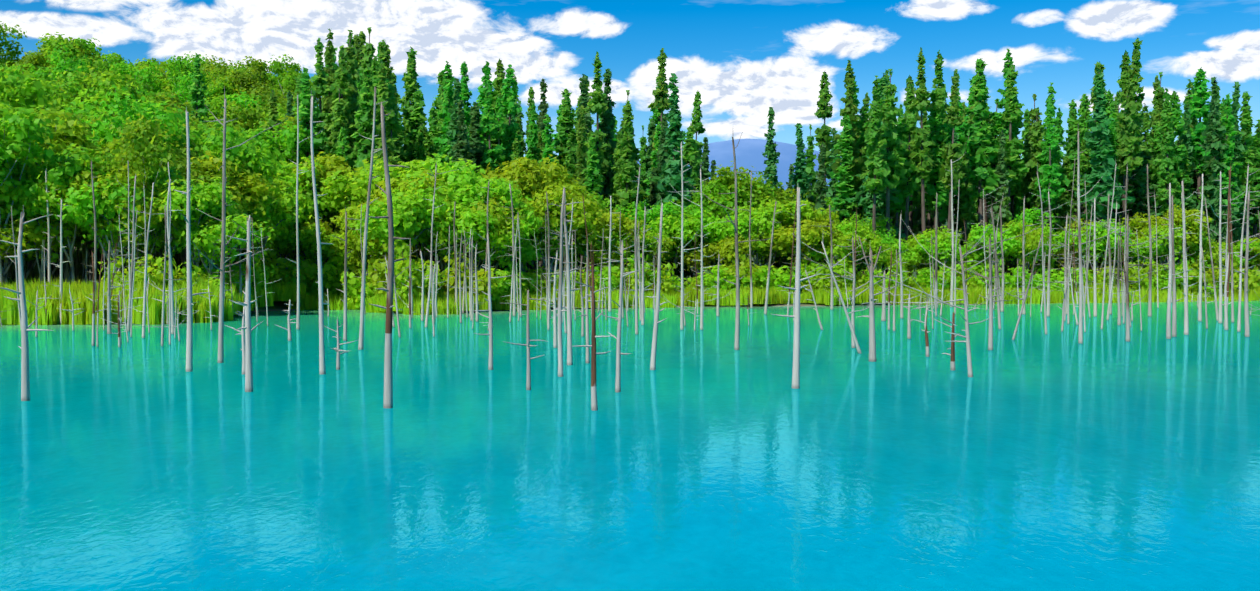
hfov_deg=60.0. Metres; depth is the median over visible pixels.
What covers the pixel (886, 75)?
larch tree
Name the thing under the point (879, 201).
spruce tree
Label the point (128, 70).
broad tree
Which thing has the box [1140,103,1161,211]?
larch tree
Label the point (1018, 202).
larch tree
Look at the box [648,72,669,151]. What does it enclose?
larch tree
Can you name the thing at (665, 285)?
shrub tree
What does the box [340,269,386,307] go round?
shrub tree
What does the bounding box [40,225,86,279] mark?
bright tree
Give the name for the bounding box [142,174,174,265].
broad tree
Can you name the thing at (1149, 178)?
spruce tree
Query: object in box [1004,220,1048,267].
bright tree
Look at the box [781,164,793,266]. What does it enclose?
spruce tree
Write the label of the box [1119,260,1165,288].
shrub tree
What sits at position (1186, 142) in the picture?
spruce tree
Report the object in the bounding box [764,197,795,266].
broad tree
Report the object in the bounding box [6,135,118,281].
broad tree
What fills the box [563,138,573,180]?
larch tree
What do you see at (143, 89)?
broad tree
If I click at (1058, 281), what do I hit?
shrub tree
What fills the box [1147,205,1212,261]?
bright tree
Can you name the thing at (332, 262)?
shrub tree
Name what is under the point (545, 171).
bright tree
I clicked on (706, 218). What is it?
bright tree
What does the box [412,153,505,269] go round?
bright tree
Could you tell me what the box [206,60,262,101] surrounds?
broad tree
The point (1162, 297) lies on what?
grass tree
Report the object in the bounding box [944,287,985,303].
grass tree
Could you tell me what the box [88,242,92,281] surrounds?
broad tree
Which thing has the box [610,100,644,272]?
larch tree
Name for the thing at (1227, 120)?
spruce tree
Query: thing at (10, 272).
broad tree
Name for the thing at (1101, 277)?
shrub tree
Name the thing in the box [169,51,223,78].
broad tree
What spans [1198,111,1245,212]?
larch tree
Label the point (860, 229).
bright tree
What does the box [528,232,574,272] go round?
bright tree
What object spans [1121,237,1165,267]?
bright tree
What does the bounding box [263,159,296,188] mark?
bright tree
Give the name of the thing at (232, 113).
broad tree
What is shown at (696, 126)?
larch tree
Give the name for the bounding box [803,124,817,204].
larch tree
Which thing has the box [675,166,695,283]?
spruce tree
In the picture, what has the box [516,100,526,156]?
spruce tree
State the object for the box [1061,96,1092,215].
larch tree
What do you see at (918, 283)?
shrub tree
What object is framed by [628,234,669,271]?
bright tree
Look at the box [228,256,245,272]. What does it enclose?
shrub tree
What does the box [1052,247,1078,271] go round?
bright tree
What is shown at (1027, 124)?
larch tree
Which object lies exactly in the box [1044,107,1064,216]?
larch tree
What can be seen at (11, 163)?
broad tree
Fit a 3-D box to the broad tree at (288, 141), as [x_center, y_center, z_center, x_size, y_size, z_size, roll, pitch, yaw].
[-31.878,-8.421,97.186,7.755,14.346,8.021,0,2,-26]
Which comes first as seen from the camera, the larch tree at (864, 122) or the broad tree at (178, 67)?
the larch tree at (864, 122)
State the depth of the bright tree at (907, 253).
100.89 m
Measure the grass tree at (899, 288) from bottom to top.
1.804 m
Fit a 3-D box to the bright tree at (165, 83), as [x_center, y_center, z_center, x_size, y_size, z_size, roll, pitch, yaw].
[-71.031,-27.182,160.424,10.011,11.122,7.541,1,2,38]
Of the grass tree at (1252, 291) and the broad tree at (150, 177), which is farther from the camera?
the grass tree at (1252, 291)
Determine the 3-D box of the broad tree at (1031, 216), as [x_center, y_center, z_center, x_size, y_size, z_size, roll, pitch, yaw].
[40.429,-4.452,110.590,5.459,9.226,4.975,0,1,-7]
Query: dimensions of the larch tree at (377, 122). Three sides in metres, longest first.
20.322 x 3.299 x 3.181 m
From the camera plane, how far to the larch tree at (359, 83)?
106.10 m
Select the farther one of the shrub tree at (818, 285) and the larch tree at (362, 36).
the larch tree at (362, 36)
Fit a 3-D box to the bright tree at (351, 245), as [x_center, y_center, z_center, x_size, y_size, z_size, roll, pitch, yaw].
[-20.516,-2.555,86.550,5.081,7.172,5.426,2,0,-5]
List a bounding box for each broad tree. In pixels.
[0,21,27,71]
[0,63,63,86]
[0,63,73,122]
[0,103,64,285]
[0,124,41,176]
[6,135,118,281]
[8,253,11,277]
[13,48,58,81]
[24,68,93,114]
[27,103,120,282]
[27,253,33,281]
[31,159,194,257]
[36,32,107,74]
[36,131,104,282]
[37,33,69,57]
[39,98,101,258]
[42,110,79,281]
[45,43,101,83]
[47,112,100,281]
[50,39,93,68]
[54,65,112,113]
[67,37,109,60]
[72,81,178,116]
[72,82,185,263]
[73,247,80,282]
[80,50,109,77]
[81,65,161,119]
[81,116,112,266]
[83,113,178,269]
[84,114,125,279]
[87,240,97,275]
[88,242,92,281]
[95,54,128,79]
[95,117,205,157]
[101,50,133,66]
[103,59,164,95]
[113,120,232,274]
[116,172,190,264]
[118,83,160,96]
[126,58,182,76]
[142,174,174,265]
[145,86,195,110]
[154,103,212,256]
[157,71,213,105]
[163,53,210,101]
[167,119,283,268]
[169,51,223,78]
[170,71,213,100]
[175,124,241,141]
[176,54,245,84]
[182,116,295,262]
[186,157,273,267]
[191,120,243,268]
[203,100,264,132]
[204,82,238,105]
[204,95,231,122]
[205,68,255,95]
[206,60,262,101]
[222,90,278,111]
[227,66,279,106]
[234,82,278,109]
[234,118,266,134]
[239,56,271,81]
[241,121,320,271]
[242,129,286,259]
[248,99,278,122]
[254,71,286,97]
[260,103,316,129]
[262,115,303,152]
[263,54,316,97]
[273,144,295,247]
[276,89,296,112]
[313,74,321,106]
[324,228,344,264]
[567,193,613,262]
[604,204,631,266]
[621,200,686,265]
[641,224,677,261]
[668,198,715,279]
[684,178,756,263]
[694,161,775,218]
[719,175,774,216]
[746,179,796,260]
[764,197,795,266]
[771,183,824,268]
[823,196,837,222]
[847,213,895,259]
[859,226,904,272]
[1008,205,1057,271]
[1066,248,1082,271]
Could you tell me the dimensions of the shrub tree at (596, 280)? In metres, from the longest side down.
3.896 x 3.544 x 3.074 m
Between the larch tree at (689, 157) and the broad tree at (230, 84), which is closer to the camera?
the larch tree at (689, 157)
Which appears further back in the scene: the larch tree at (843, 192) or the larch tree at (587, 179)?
the larch tree at (843, 192)
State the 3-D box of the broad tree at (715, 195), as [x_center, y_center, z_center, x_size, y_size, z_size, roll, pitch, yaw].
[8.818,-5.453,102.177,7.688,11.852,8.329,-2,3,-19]
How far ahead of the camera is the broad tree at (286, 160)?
97.05 m
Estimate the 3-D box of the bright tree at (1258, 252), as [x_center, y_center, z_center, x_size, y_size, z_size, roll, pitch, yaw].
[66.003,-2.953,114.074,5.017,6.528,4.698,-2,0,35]
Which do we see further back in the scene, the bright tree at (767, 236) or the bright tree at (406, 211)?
the bright tree at (767, 236)
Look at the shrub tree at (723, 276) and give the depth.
92.12 m
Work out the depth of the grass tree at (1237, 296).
105.78 m
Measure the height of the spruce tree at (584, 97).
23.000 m
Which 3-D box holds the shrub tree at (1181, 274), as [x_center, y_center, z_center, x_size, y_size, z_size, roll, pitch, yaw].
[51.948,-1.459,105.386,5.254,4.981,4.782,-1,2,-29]
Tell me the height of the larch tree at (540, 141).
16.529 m
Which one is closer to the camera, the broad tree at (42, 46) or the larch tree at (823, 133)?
the larch tree at (823, 133)
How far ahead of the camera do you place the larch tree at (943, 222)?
118.41 m
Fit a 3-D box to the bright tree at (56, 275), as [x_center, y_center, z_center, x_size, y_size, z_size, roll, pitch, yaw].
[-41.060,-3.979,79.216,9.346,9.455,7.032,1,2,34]
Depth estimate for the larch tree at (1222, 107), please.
119.15 m
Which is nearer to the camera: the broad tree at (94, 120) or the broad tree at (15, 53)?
the broad tree at (94, 120)
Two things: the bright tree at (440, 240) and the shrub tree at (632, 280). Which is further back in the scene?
the shrub tree at (632, 280)
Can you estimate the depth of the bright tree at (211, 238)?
69.32 m
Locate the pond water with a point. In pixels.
(1032, 457)
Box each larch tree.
[187,54,210,132]
[263,89,283,265]
[292,67,328,260]
[292,75,301,112]
[309,38,332,151]
[318,28,335,261]
[321,45,356,159]
[321,46,337,100]
[324,30,359,151]
[324,54,336,231]
[325,87,354,216]
[335,127,350,230]
[346,35,359,85]
[347,64,379,177]
[353,34,362,69]
[356,73,363,105]
[358,31,365,62]
[359,27,376,109]
[368,56,380,149]
[371,59,399,173]
[375,79,402,164]
[377,39,390,79]
[377,84,406,164]
[378,97,397,138]
[384,44,396,92]
[391,73,402,146]
[395,112,403,156]
[398,46,423,163]
[403,88,428,249]
[413,124,425,270]
[418,123,440,268]
[425,106,440,265]
[427,83,440,275]
[429,93,447,263]
[431,61,455,271]
[432,72,451,271]
[459,61,471,131]
[467,61,494,274]
[468,125,480,269]
[477,81,504,274]
[478,113,491,281]
[486,73,511,270]
[490,96,505,275]
[493,59,511,123]
[499,64,521,269]
[510,138,520,263]
[512,74,523,118]
[515,117,525,156]
[525,87,537,154]
[525,101,540,162]
[535,114,539,130]
[537,129,544,268]
[538,114,555,270]
[551,101,575,166]
[551,104,561,147]
[554,89,577,274]
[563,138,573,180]
[572,105,587,272]
[573,141,587,273]
[575,75,594,129]
[576,118,587,272]
[582,134,605,276]
[584,51,612,274]
[608,129,622,211]
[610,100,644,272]
[610,116,617,165]
[620,90,640,187]
[631,126,642,210]
[637,125,648,209]
[640,122,661,209]
[647,48,679,176]
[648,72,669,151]
[675,102,683,279]
[680,129,701,280]
[687,91,705,171]
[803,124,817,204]
[814,71,833,198]
[829,75,866,224]
[831,60,867,226]
[831,114,857,220]
[852,102,869,276]
[856,109,862,279]
[857,92,870,220]
[860,75,894,263]
[876,69,906,273]
[880,118,912,241]
[882,69,889,272]
[892,104,913,241]
[898,82,921,242]
[903,75,920,276]
[904,47,936,273]
[912,177,920,274]
[914,120,933,231]
[919,110,927,129]
[924,90,948,230]
[925,50,949,228]
[925,112,957,230]
[925,209,946,224]
[932,92,947,226]
[937,69,968,231]
[944,125,960,231]
[945,210,958,225]
[949,89,962,114]
[954,88,965,270]
[954,142,975,271]
[957,130,976,240]
[960,76,975,273]
[961,58,1000,227]
[962,102,966,129]
[967,68,993,225]
[970,198,987,228]
[976,122,991,221]
[983,98,1012,212]
[990,49,1025,258]
[993,64,1029,273]
[993,141,1012,278]
[1009,102,1026,274]
[1014,189,1025,220]
[1018,109,1037,278]
[1020,94,1044,275]
[1024,109,1045,272]
[1031,82,1070,269]
[1037,100,1065,272]
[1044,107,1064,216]
[1053,156,1077,271]
[1056,99,1083,223]
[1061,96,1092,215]
[1075,137,1092,222]
[1076,171,1086,221]
[1077,94,1088,137]
[1089,61,1106,143]
[1103,89,1119,176]
[1103,114,1120,267]
[1111,137,1122,270]
[1114,38,1147,267]
[1114,96,1120,112]
[1115,50,1136,215]
[1116,109,1126,267]
[1118,135,1145,220]
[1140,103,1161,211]
[1148,75,1159,146]
[1149,72,1165,210]
[1149,88,1165,216]
[1152,88,1181,213]
[1152,122,1164,209]
[1155,139,1176,217]
[1161,91,1186,269]
[1173,147,1196,212]
[1179,85,1204,194]
[1181,79,1198,141]
[1188,67,1211,205]
[1192,142,1210,207]
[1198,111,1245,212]
[1201,117,1211,213]
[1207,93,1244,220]
[1210,83,1220,119]
[1219,98,1224,116]
[1237,91,1259,268]
[1246,119,1259,272]
[1249,225,1258,238]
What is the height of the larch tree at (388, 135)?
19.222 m
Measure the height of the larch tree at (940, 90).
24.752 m
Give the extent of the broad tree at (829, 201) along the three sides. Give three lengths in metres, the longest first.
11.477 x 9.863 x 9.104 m
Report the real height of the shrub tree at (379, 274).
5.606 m
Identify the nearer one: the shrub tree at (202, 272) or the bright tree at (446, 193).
the shrub tree at (202, 272)
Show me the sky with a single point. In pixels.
(744, 58)
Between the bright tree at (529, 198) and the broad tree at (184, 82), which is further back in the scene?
the broad tree at (184, 82)
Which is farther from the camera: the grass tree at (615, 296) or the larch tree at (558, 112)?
the larch tree at (558, 112)
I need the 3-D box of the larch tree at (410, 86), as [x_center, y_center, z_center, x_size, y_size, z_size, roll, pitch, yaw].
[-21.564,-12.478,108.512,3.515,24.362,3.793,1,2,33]
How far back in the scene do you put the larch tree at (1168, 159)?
112.89 m
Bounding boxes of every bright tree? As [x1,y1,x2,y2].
[0,140,42,233]
[0,166,21,248]
[0,200,26,283]
[0,213,74,276]
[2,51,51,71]
[4,228,70,279]
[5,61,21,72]
[5,182,86,283]
[10,152,35,177]
[33,111,126,283]
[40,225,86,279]
[52,233,86,281]
[53,163,164,277]
[54,172,145,280]
[78,230,125,266]
[104,211,197,268]
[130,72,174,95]
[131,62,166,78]
[147,176,239,275]
[151,230,181,265]
[160,235,185,274]
[164,150,274,271]
[172,203,275,278]
[227,214,289,263]
[230,182,281,265]
[234,177,314,265]
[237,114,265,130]
[255,173,293,249]
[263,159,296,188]
[265,222,302,263]
[279,176,314,268]
[279,222,338,267]
[283,157,349,230]
[287,215,333,260]
[290,152,356,264]
[316,156,437,258]
[327,251,375,270]
[329,236,362,275]
[330,199,385,278]
[339,226,380,282]
[344,186,458,254]
[353,227,415,263]
[356,198,419,258]
[366,169,449,270]
[380,168,473,263]
[401,166,461,260]
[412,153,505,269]
[417,201,507,268]
[418,212,466,275]
[445,202,523,272]
[450,171,521,267]
[452,189,524,269]
[477,206,531,272]
[481,157,548,200]
[496,232,545,276]
[503,154,574,272]
[503,199,543,269]
[507,184,606,277]
[519,186,537,270]
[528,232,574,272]
[531,226,582,278]
[532,169,596,267]
[540,238,584,270]
[551,175,603,240]
[573,208,649,262]
[579,232,633,265]
[584,236,629,273]
[626,230,669,262]
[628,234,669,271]
[640,211,709,283]
[642,233,680,267]
[672,237,723,279]
[691,210,738,273]
[704,211,761,256]
[711,234,757,268]
[726,196,826,269]
[729,206,782,265]
[745,225,792,266]
[764,218,838,267]
[795,206,841,261]
[806,227,868,262]
[834,219,870,265]
[837,220,878,263]
[851,258,864,271]
[854,234,895,270]
[883,257,924,275]
[886,239,922,272]
[886,255,920,276]
[901,226,963,269]
[914,234,964,270]
[916,263,942,277]
[924,256,959,273]
[962,241,986,266]
[968,222,1021,267]
[968,236,1000,271]
[996,219,1055,274]
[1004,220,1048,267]
[1012,254,1056,273]
[1035,223,1071,268]
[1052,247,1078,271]
[1057,219,1136,273]
[1062,218,1106,269]
[1098,246,1132,270]
[1119,212,1190,268]
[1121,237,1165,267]
[1140,221,1190,269]
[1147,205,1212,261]
[1164,221,1207,269]
[1176,255,1211,270]
[1187,236,1237,269]
[1213,242,1239,266]
[1218,251,1244,268]
[1233,237,1259,272]
[1234,237,1255,268]
[1243,237,1259,275]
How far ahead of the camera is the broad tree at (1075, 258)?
109.71 m
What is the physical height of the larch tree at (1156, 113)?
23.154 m
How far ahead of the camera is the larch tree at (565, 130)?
105.71 m
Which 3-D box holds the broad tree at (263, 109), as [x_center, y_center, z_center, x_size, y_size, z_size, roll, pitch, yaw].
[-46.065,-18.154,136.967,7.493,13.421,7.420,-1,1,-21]
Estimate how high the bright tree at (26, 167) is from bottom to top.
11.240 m
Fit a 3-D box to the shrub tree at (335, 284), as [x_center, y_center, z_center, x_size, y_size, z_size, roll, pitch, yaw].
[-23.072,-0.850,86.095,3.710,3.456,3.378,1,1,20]
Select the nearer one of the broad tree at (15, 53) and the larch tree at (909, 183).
the larch tree at (909, 183)
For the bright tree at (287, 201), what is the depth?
80.13 m
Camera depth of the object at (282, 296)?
81.32 m
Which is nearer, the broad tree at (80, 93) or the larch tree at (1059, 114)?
the broad tree at (80, 93)
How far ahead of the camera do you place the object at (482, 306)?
77.83 m
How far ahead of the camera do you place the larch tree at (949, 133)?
112.58 m
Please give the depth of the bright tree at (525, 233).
83.99 m
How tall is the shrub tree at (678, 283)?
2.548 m
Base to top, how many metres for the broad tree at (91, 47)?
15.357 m
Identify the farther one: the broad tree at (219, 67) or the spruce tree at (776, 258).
the broad tree at (219, 67)
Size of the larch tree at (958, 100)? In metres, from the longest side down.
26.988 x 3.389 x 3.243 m
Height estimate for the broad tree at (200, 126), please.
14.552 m
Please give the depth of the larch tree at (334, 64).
110.08 m
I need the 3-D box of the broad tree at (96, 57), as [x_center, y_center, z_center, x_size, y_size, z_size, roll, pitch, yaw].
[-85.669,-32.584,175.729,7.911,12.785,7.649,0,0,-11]
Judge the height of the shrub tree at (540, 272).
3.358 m
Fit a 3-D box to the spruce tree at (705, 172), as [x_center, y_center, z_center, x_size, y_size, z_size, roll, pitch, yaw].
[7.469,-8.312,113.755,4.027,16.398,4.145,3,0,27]
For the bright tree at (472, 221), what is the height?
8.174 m
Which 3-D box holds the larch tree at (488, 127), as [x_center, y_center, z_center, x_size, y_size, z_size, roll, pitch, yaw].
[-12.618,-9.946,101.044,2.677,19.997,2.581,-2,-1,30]
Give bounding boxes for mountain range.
[637,139,830,189]
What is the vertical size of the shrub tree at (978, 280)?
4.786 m
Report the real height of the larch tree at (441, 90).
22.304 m
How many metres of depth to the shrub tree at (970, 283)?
97.90 m
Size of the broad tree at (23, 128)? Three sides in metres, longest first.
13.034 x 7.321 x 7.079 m
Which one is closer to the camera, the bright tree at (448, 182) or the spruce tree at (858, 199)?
the bright tree at (448, 182)
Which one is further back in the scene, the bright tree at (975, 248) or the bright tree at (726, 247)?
the bright tree at (975, 248)
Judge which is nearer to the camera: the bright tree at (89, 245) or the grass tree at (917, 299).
the bright tree at (89, 245)
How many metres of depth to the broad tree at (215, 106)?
139.14 m
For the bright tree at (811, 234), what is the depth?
94.42 m
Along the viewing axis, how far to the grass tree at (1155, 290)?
102.84 m
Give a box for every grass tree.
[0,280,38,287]
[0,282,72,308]
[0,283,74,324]
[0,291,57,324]
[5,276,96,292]
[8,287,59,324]
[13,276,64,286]
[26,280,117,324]
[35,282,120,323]
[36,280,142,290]
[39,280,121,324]
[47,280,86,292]
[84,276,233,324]
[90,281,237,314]
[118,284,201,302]
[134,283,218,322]
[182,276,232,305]
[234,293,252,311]
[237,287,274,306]
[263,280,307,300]
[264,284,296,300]
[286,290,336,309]
[324,294,365,309]
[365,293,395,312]
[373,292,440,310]
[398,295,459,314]
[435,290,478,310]
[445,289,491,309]
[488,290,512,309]
[504,291,530,309]
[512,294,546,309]
[521,291,557,301]
[531,283,558,307]
[556,288,591,307]
[565,285,623,307]
[583,289,634,308]
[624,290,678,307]
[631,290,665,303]
[666,285,707,306]
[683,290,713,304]
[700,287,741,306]
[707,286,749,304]
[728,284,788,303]
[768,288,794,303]
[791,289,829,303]
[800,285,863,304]
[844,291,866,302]
[846,284,887,302]
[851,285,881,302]
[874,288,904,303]
[878,285,911,292]
[890,286,927,304]
[905,285,949,304]
[927,286,969,303]
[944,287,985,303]
[958,282,1001,289]
[960,284,1001,300]
[985,287,1021,303]
[1011,287,1041,303]
[1021,288,1069,303]
[1037,286,1086,302]
[1057,282,1099,295]
[1074,281,1113,293]
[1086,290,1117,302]
[1090,285,1125,302]
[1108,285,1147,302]
[1130,290,1172,301]
[1137,287,1167,293]
[1142,291,1154,301]
[1160,285,1181,301]
[1164,286,1190,297]
[1182,291,1204,301]
[1209,294,1252,300]
[1222,284,1243,296]
[1222,292,1254,300]
[1238,287,1259,298]
[1248,292,1259,300]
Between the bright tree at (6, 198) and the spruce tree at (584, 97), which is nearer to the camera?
the bright tree at (6, 198)
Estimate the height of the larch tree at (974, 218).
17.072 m
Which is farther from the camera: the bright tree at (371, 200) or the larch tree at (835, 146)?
the larch tree at (835, 146)
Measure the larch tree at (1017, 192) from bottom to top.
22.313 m
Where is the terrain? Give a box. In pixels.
[2,207,1237,313]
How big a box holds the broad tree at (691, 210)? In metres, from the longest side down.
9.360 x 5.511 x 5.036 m
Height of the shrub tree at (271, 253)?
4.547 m
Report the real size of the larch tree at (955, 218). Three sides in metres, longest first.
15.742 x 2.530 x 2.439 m
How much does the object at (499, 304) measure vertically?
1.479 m
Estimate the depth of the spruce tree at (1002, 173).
110.40 m
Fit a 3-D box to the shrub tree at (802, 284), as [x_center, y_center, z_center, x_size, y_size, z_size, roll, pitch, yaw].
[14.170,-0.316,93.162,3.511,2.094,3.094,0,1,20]
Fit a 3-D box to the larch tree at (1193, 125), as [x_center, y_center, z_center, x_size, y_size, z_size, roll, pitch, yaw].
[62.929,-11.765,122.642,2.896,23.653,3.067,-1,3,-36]
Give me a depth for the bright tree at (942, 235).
101.37 m
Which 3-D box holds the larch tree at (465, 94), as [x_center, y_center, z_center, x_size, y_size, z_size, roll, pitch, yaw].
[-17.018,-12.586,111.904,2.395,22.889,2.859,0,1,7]
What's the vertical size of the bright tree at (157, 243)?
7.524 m
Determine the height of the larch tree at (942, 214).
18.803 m
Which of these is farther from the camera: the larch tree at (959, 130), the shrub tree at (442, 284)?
the larch tree at (959, 130)
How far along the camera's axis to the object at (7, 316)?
59.77 m
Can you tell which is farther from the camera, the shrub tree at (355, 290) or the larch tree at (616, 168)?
the larch tree at (616, 168)
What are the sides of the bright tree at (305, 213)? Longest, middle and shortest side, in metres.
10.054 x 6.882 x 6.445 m
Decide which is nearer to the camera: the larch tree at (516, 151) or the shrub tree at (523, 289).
the shrub tree at (523, 289)
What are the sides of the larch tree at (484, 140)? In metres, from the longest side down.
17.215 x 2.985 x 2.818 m
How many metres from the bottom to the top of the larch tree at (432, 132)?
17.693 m
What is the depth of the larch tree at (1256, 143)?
120.98 m
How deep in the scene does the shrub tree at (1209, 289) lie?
104.97 m
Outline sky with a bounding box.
[0,0,1259,163]
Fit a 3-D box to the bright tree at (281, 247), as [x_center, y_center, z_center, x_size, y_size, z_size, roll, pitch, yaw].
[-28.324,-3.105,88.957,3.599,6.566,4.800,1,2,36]
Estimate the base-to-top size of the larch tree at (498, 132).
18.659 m
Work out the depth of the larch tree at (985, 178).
110.97 m
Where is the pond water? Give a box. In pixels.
[0,301,1259,590]
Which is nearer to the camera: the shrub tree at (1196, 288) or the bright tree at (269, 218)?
the bright tree at (269, 218)
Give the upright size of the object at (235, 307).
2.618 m
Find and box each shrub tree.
[97,254,176,288]
[151,268,205,285]
[173,262,230,297]
[176,251,227,282]
[206,257,251,294]
[226,246,275,294]
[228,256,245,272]
[251,242,313,286]
[280,258,325,295]
[291,255,326,289]
[302,246,361,294]
[322,240,373,282]
[324,264,360,293]
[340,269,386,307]
[340,288,355,299]
[361,235,419,294]
[383,239,445,304]
[393,272,445,295]
[437,267,463,293]
[438,252,503,300]
[467,268,511,300]
[496,257,544,297]
[500,278,518,294]
[516,280,533,296]
[518,266,563,285]
[524,266,547,292]
[547,271,585,293]
[565,270,601,292]
[582,264,617,291]
[596,248,662,291]
[611,267,647,296]
[634,261,675,290]
[644,275,675,294]
[666,275,693,292]
[683,277,705,289]
[695,271,740,290]
[697,273,733,290]
[699,265,761,290]
[723,249,765,288]
[748,265,801,293]
[790,282,813,294]
[792,246,838,288]
[806,264,848,289]
[811,246,860,287]
[817,265,856,289]
[833,262,869,285]
[858,266,908,287]
[879,262,913,287]
[906,277,925,288]
[911,267,962,291]
[927,269,965,286]
[938,264,960,289]
[947,250,1005,287]
[959,274,983,286]
[988,274,1010,287]
[998,266,1032,290]
[1009,273,1042,291]
[1033,267,1092,286]
[1036,283,1063,291]
[1040,274,1077,288]
[1078,270,1116,286]
[1096,265,1148,289]
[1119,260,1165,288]
[1141,269,1168,292]
[1143,263,1198,291]
[1155,255,1198,291]
[1178,252,1230,288]
[1188,267,1218,294]
[1202,278,1223,297]
[1218,256,1259,292]
[1237,264,1259,282]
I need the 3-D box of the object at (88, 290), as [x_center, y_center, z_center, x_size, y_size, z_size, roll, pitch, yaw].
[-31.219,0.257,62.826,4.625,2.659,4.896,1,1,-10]
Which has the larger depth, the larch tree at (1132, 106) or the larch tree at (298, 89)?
the larch tree at (298, 89)
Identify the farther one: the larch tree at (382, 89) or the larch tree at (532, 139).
the larch tree at (532, 139)
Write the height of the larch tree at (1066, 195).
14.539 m
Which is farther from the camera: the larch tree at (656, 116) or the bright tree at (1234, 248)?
the larch tree at (656, 116)
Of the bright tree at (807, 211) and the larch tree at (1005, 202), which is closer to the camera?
the bright tree at (807, 211)
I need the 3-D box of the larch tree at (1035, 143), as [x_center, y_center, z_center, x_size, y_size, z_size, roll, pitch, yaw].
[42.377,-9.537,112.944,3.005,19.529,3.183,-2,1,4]
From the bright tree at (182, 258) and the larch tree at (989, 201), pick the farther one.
the larch tree at (989, 201)
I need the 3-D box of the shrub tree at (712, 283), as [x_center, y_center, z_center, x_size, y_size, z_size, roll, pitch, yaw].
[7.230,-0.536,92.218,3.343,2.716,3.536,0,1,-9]
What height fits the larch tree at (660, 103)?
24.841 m
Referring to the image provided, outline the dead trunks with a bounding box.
[0,86,1259,410]
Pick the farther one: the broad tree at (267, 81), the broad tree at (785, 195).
the broad tree at (267, 81)
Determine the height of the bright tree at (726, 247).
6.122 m
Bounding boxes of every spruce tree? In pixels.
[285,91,295,122]
[311,90,323,160]
[409,123,429,264]
[444,78,467,275]
[451,100,483,269]
[467,101,485,252]
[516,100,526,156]
[537,78,556,157]
[573,142,602,275]
[576,74,592,141]
[595,68,616,209]
[640,120,655,201]
[645,174,667,269]
[646,114,669,269]
[650,73,700,274]
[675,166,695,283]
[689,137,712,274]
[709,160,723,268]
[760,107,784,279]
[761,174,782,273]
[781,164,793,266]
[781,253,795,274]
[788,123,813,261]
[806,181,814,207]
[813,143,828,261]
[826,128,842,224]
[846,73,905,242]
[856,188,890,269]
[904,127,945,247]
[946,127,973,270]
[987,206,990,223]
[989,129,1011,261]
[1010,195,1016,266]
[1043,187,1062,274]
[1054,126,1077,266]
[1067,69,1135,272]
[1080,119,1117,266]
[1116,126,1150,268]
[1118,113,1164,263]
[1174,104,1196,212]
[1196,76,1240,263]
[1225,82,1253,243]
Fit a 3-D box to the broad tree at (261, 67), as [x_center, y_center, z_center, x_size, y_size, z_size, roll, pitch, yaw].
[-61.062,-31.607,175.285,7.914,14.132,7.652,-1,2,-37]
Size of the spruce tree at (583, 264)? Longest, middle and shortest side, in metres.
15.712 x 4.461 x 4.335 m
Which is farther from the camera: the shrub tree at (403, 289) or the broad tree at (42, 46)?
the broad tree at (42, 46)
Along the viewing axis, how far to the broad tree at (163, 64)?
192.63 m
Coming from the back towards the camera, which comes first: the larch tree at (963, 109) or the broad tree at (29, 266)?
the larch tree at (963, 109)
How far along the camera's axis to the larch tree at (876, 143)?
101.01 m

